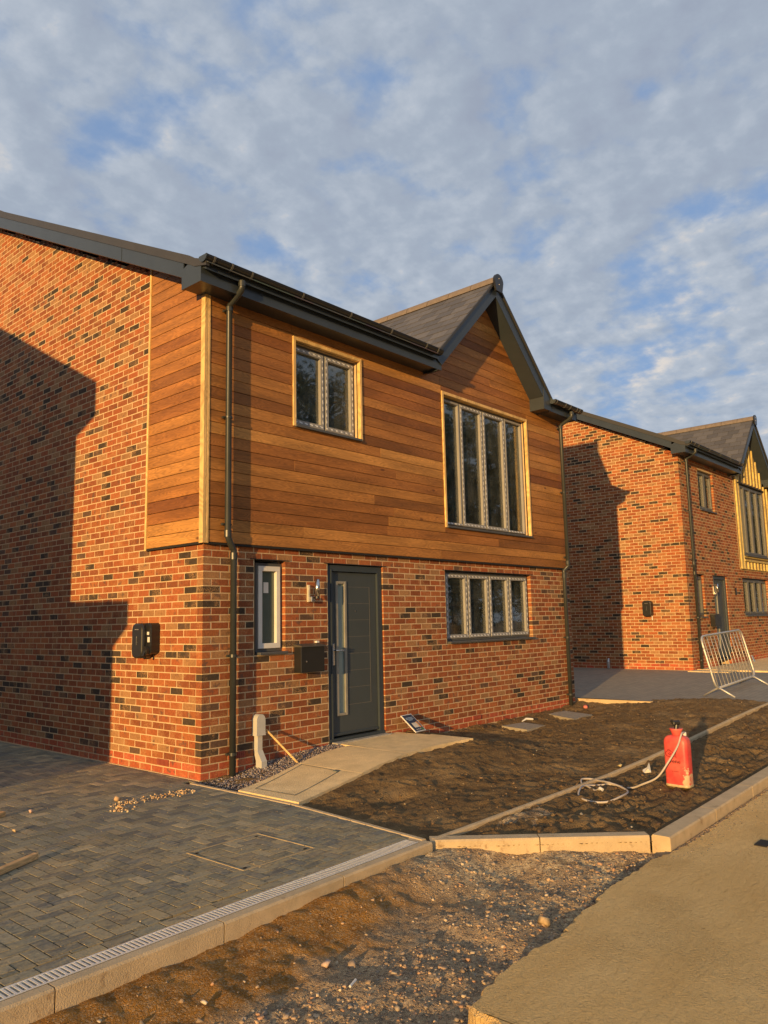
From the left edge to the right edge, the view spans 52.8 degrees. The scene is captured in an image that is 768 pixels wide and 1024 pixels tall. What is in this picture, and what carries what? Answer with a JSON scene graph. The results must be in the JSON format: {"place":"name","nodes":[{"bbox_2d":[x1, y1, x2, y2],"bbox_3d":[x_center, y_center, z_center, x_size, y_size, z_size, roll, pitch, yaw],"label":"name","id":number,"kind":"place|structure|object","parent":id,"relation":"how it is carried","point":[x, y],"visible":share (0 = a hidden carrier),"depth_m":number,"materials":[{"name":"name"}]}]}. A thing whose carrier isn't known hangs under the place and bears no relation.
{"place":"outdoors","nodes":[
{"label":"outdoors","id":0,"kind":"place"},
{"bbox_2d":[0,742,407,987],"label":"block paving","id":1,"kind":"structure","parent":0,"point":[61,909],"depth_m":5.35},
{"bbox_2d":[0,811,5,817],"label":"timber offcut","id":2,"kind":"object","parent":1,"relation":"on","point":[2,813],"visible":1,"depth_m":6.41,"materials":[{"name":"brown wood"}]},
{"bbox_2d":[0,853,38,874],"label":"timber plank","id":3,"kind":"object","parent":1,"relation":"on","point":[17,863],"visible":1,"depth_m":5.05,"materials":[{"name":"brown wood"}]},
{"bbox_2d":[110,788,194,811],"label":"mortar crumbs","id":4,"kind":"object","parent":1,"relation":"on","point":[181,791],"visible":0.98,"depth_m":6.94,"materials":[{"name":"stone"}]},
{"bbox_2d":[0,839,418,1001],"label":"drain channel","id":5,"kind":"object","parent":1,"relation":"in","point":[42,979],"visible":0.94,"depth_m":4.00,"materials":[{"name":"grey metal"}]},
{"bbox_2d":[189,783,293,804],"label":"kerb","id":6,"kind":"structure","parent":1,"relation":"on","point":[245,794],"depth_m":7.09,"materials":[{"name":"concrete"}]},
{"bbox_2d":[186,833,314,870],"bbox_3d":[-0.913,2.335,5.315,0.620,0.024,0.620,-8,-11,41],"label":"inspection cover","id":7,"kind":"object","parent":1,"relation":"on","point":[304,849],"visible":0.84,"depth_m":5.28,"materials":[{"name":"metal"}]},
{"bbox_2d":[291,804,425,840],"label":"kerb","id":8,"kind":"structure","parent":1,"relation":"on","point":[408,836],"depth_m":5.98,"materials":[{"name":"concrete"}]},
{"bbox_2d":[407,838,424,841],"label":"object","id":9,"kind":"object","parent":1,"relation":"on","point":[412,839],"visible":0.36,"depth_m":5.49,"materials":[{"name":"concrete"}]},
{"bbox_2d":[194,744,343,791],"bbox_3d":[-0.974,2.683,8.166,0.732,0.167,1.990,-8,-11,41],"label":"gravel","id":10,"kind":"structure","parent":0,"point":[305,754],"depth_m":8.15,"materials":[{"name":"grey gravel"}]},
{"bbox_2d":[266,729,298,762],"bbox_3d":[-1.092,2.530,8.331,0.021,0.515,0.020,-44,-3,-8],"label":"timber stake","id":11,"kind":"object","parent":10,"relation":"on","point":[281,745],"visible":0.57,"depth_m":8.32,"materials":[{"name":"brown wood"}]},
{"bbox_2d":[31,808,658,1023],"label":"verge","id":12,"kind":"structure","parent":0,"point":[190,981],"depth_m":4.03,"materials":[{"name":"brown gravel"}]},
{"bbox_2d":[0,841,432,1023],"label":"kerb","id":13,"kind":"structure","parent":12,"relation":"on","point":[41,1002],"depth_m":3.81,"materials":[{"name":"concrete"}]},
{"bbox_2d":[321,959,330,967],"bbox_3d":[-0.282,2.237,3.828,0.038,0.035,0.045,-8,-11,41],"label":"stone","id":14,"kind":"object","parent":12,"relation":"on","point":[325,963],"visible":1,"depth_m":3.82,"materials":[{"name":"beige stone"}]},
{"bbox_2d":[97,848,655,1023],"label":"hardcore","id":15,"kind":"structure","parent":12,"relation":"on","point":[262,1017],"depth_m":4.02,"materials":[{"name":"gravel"}]},
{"bbox_2d":[429,831,650,854],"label":"kerb","id":16,"kind":"structure","parent":12,"relation":"on","point":[601,842],"depth_m":5.48,"materials":[{"name":"concrete"}]},
{"bbox_2d":[537,915,549,926],"bbox_3d":[0.906,2.315,4.371,0.053,0.058,0.065,3,-9,-28],"label":"stone","id":17,"kind":"object","parent":12,"relation":"on","point":[544,920],"visible":1,"depth_m":4.36,"materials":[{"name":"beige stone"}]},
{"bbox_2d":[652,767,767,855],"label":"kerb","id":18,"kind":"structure","parent":12,"relation":"on","point":[671,837],"depth_m":6.04,"materials":[{"name":"concrete"}]},
{"bbox_2d":[238,732,472,804],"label":"path","id":19,"kind":"structure","parent":0,"point":[353,759],"depth_m":8.02,"materials":[{"name":"concrete"}]},
{"bbox_2d":[256,764,339,794],"bbox_3d":[-0.830,2.587,7.513,0.556,0.054,1.094,-5,-9,23],"label":"manhole cover","id":20,"kind":"object","parent":19,"relation":"on","point":[336,771],"visible":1,"depth_m":7.52,"materials":[{"name":"concrete"}]},
{"bbox_2d":[340,732,428,747],"bbox_3d":[0.009,2.810,9.390,0.533,0.101,1.206,-8,-11,41],"label":"door landing","id":21,"kind":"structure","parent":19,"relation":"in","point":[396,736],"depth_m":9.33,"materials":[{"name":"concrete"}]},
{"bbox_2d":[400,714,425,732],"bbox_3d":[0.376,2.719,9.963,0.238,0.202,0.235,-7,-10,35],"label":"information board","id":22,"kind":"object","parent":19,"relation":"on","point":[413,723],"visible":1,"depth_m":9.95,"materials":[{"name":"multicoloured plastic"}]},
{"bbox_2d":[0,0,767,457],"label":"sky","id":23,"kind":"structure","parent":0,"point":[607,160],"materials":[{"name":"blue"}]},
{"bbox_2d":[202,698,767,846],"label":"garden soil","id":24,"kind":"structure","parent":0,"point":[388,782],"depth_m":7.74,"materials":[{"name":"brown soil"}]},
{"bbox_2d":[3,701,761,948],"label":"scattered pebbles","id":25,"kind":"object","parent":24,"relation":"on","point":[305,829],"visible":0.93,"depth_m":6.29,"materials":[{"name":"stone"}]},
{"bbox_2d":[502,722,545,731],"bbox_3d":[2.027,3.101,11.105,0.492,0.060,0.590,4,-10,-33],"label":"manhole cover","id":26,"kind":"object","parent":24,"relation":"on","point":[524,726],"visible":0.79,"depth_m":11.03,"materials":[{"name":"concrete"}]},
{"bbox_2d":[549,711,591,719],"bbox_3d":[2.921,3.227,12.196,0.588,0.060,0.908,3,-9,-27],"label":"manhole cover","id":27,"kind":"object","parent":24,"relation":"on","point":[568,715],"visible":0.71,"depth_m":12.13,"materials":[{"name":"concrete"}]},
{"bbox_2d":[432,703,767,838],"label":"kerb","id":28,"kind":"structure","parent":24,"relation":"on","point":[471,827],"depth_m":7.19,"materials":[{"name":"concrete"}]},
{"bbox_2d":[575,698,652,703],"bbox_3d":[5.055,3.252,12.490,4.598,0.312,0.025,-7,-10,36],"label":"timber edging","id":29,"kind":"object","parent":24,"relation":"on","point":[604,701],"depth_m":13.36,"materials":[{"name":"wood"}]},
{"bbox_2d":[577,720,693,803],"bbox_3d":[2.171,2.213,6.949,1.028,0.629,0.903,-5,-9,28],"label":"container","id":30,"kind":"object","parent":24,"relation":"on","point":[678,759],"visible":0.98,"depth_m":7.01,"materials":[{"name":"red plastic"}]},
{"bbox_2d":[643,763,650,772],"bbox_3d":[2.624,2.553,7.726,0.072,0.100,0.086,-2,-8,7],"label":"plastic wrapper","id":31,"kind":"object","parent":24,"relation":"on","point":[647,770],"visible":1,"depth_m":7.70,"materials":[{"name":"white plastic"}]},
{"bbox_2d":[468,791,767,1023],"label":"road","id":32,"kind":"structure","parent":0,"point":[671,939],"depth_m":3.77,"materials":[{"name":"grey concrete"}]},
{"bbox_2d":[576,788,767,904],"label":"grit","id":33,"kind":"object","parent":32,"relation":"on","point":[707,830],"visible":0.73,"depth_m":5.76,"materials":[{"name":"gravel"}]},
{"bbox_2d":[754,839,767,846],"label":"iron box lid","id":34,"kind":"object","parent":32,"relation":"in","point":[762,843],"visible":1,"depth_m":5.47,"materials":[{"name":"black metal"}]},
{"bbox_2d":[574,668,767,701],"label":"neighbour drive","id":35,"kind":"structure","parent":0,"point":[628,684],"depth_m":15.27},
{"bbox_2d":[700,629,767,697],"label":"pedestrian barrier","id":36,"kind":"object","parent":35,"relation":"on","point":[711,673],"visible":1,"depth_m":14.04,"materials":[{"name":"silver metal"}]},
{"bbox_2d":[688,657,767,672],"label":"neighbour path","id":37,"kind":"structure","parent":0,"point":[760,665],"depth_m":18.23,"materials":[{"name":"concrete"}]},
{"label":"ground","id":38,"kind":"structure","parent":0,"visible":0},
{"bbox_2d":[0,210,582,782],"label":"detached house","id":39,"kind":"structure","parent":38,"relation":"on","point":[212,466],"depth_m":9.81,"materials":[{"name":"brown wood"}]},
{"bbox_2d":[132,623,159,658],"bbox_3d":[-2.620,1.411,8.459,0.328,0.388,0.174,-8,-11,41],"label":"ev charger","id":40,"kind":"object","parent":39,"relation":"attached to","point":[145,640],"visible":1,"depth_m":8.40,"materials":[{"name":"black plastic"}]},
{"bbox_2d":[252,714,266,768],"bbox_3d":[-1.318,2.474,8.243,0.132,0.622,0.124,-8,-11,41],"label":"cable entry box","id":41,"kind":"object","parent":39,"relation":"attached to","point":[258,726],"visible":0.97,"depth_m":8.24,"materials":[{"name":"grey plastic"}]},
{"bbox_2d":[254,563,287,654],"bbox_3d":[-1.284,1.083,8.679,0.170,1.014,0.407,-8,-11,41],"label":"window","id":42,"kind":"structure","parent":39,"relation":"in","point":[267,576],"depth_m":8.70,"materials":[{"name":"white plastic"}]},
{"bbox_2d":[293,643,325,672],"bbox_3d":[-0.850,1.677,8.898,0.141,0.322,0.384,-8,-11,41],"label":"letterbox","id":43,"kind":"object","parent":39,"relation":"attached to","point":[308,657],"visible":1,"depth_m":8.82,"materials":[{"name":"black metal"}]},
{"bbox_2d":[307,579,319,601],"bbox_3d":[-0.830,0.925,9.094,0.151,0.265,0.079,-1,-8,-2],"label":"wall light","id":44,"kind":"object","parent":39,"relation":"attached to","point":[317,592],"visible":1,"depth_m":9.06,"materials":[{"name":"silver metal"}]},
{"bbox_2d":[295,345,362,441],"bbox_3d":[-0.741,-1.477,9.701,0.207,1.064,1.142,-8,-11,41],"label":"window","id":45,"kind":"structure","parent":39,"relation":"in","point":[324,383],"depth_m":9.71,"materials":[{"name":"clear glass"}]},
{"bbox_2d":[332,572,378,736],"bbox_3d":[-0.360,1.739,9.634,0.117,1.964,0.823,-8,-11,41],"label":"door","id":46,"kind":"structure","parent":39,"relation":"in","point":[353,594],"depth_m":9.64,"materials":[{"name":"grey plastic"}]},
{"bbox_2d":[444,398,532,537],"bbox_3d":[1.621,-0.649,12.256,0.188,1.994,2.349,-8,-11,41],"label":"window","id":47,"kind":"structure","parent":39,"relation":"in","point":[483,449],"depth_m":12.24,"materials":[{"name":"clear glass"}]},
{"bbox_2d":[445,571,535,643],"bbox_3d":[1.639,1.473,11.976,0.197,1.034,2.324,-8,-11,41],"label":"window","id":48,"kind":"structure","parent":39,"relation":"in","point":[485,607],"depth_m":11.93,"materials":[{"name":"clear glass"}]},
{"bbox_2d":[562,411,767,670],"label":"detached house","id":49,"kind":"structure","parent":38,"relation":"on","point":[672,525],"depth_m":19.56,"materials":[{"name":"brown brick"}]},
{"bbox_2d":[642,601,653,619],"bbox_3d":[6.352,2.371,18.635,0.224,0.470,0.133,-8,-11,41],"label":"ev charger","id":50,"kind":"object","parent":49,"relation":"attached to","point":[647,608],"visible":1,"depth_m":18.59,"materials":[{"name":"black plastic"}]},
{"bbox_2d":[697,576,707,617],"bbox_3d":[7.707,2.065,18.839,0.170,1.014,0.407,-8,-11,41],"label":"window","id":51,"kind":"structure","parent":49,"relation":"in","point":[699,583],"depth_m":18.91,"materials":[{"name":"grey glass"}]},
{"bbox_2d":[697,471,716,513],"bbox_3d":[8.231,-0.502,19.879,0.187,1.034,1.130,-8,-11,41],"label":"window","id":52,"kind":"structure","parent":49,"relation":"in","point":[704,486],"depth_m":19.90,"materials":[{"name":"grey glass"}]},
{"bbox_2d":[710,613,720,626],"bbox_3d":[8.207,2.668,19.132,0.141,0.322,0.384,-8,-11,41],"label":"letterbox","id":53,"kind":"object","parent":49,"relation":"attached to","point":[715,621],"visible":1,"depth_m":19.02,"materials":[{"name":"black metal"}]},
{"bbox_2d":[713,584,718,594],"bbox_3d":[8.326,1.939,19.439,0.151,0.265,0.079,-1,-8,-2],"label":"wall light","id":54,"kind":"object","parent":49,"relation":"attached to","point":[717,590],"visible":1,"depth_m":19.40,"materials":[{"name":"silver metal"}]},
{"bbox_2d":[714,580,729,657],"bbox_3d":[8.611,2.723,19.811,0.065,1.964,0.823,-8,-11,41],"label":"door","id":55,"kind":"structure","parent":49,"relation":"in","point":[719,597],"depth_m":19.87,"materials":[{"name":"grey glass"}]},
{"bbox_2d":[739,485,767,558],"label":"window","id":56,"kind":"structure","parent":49,"relation":"in","point":[752,517],"depth_m":22.44,"materials":[{"name":"grey glass"}]},
{"bbox_2d":[742,579,767,615],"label":"window","id":57,"kind":"structure","parent":49,"relation":"in","point":[755,597],"depth_m":22.14,"materials":[{"name":"grey glass"}]}
]}

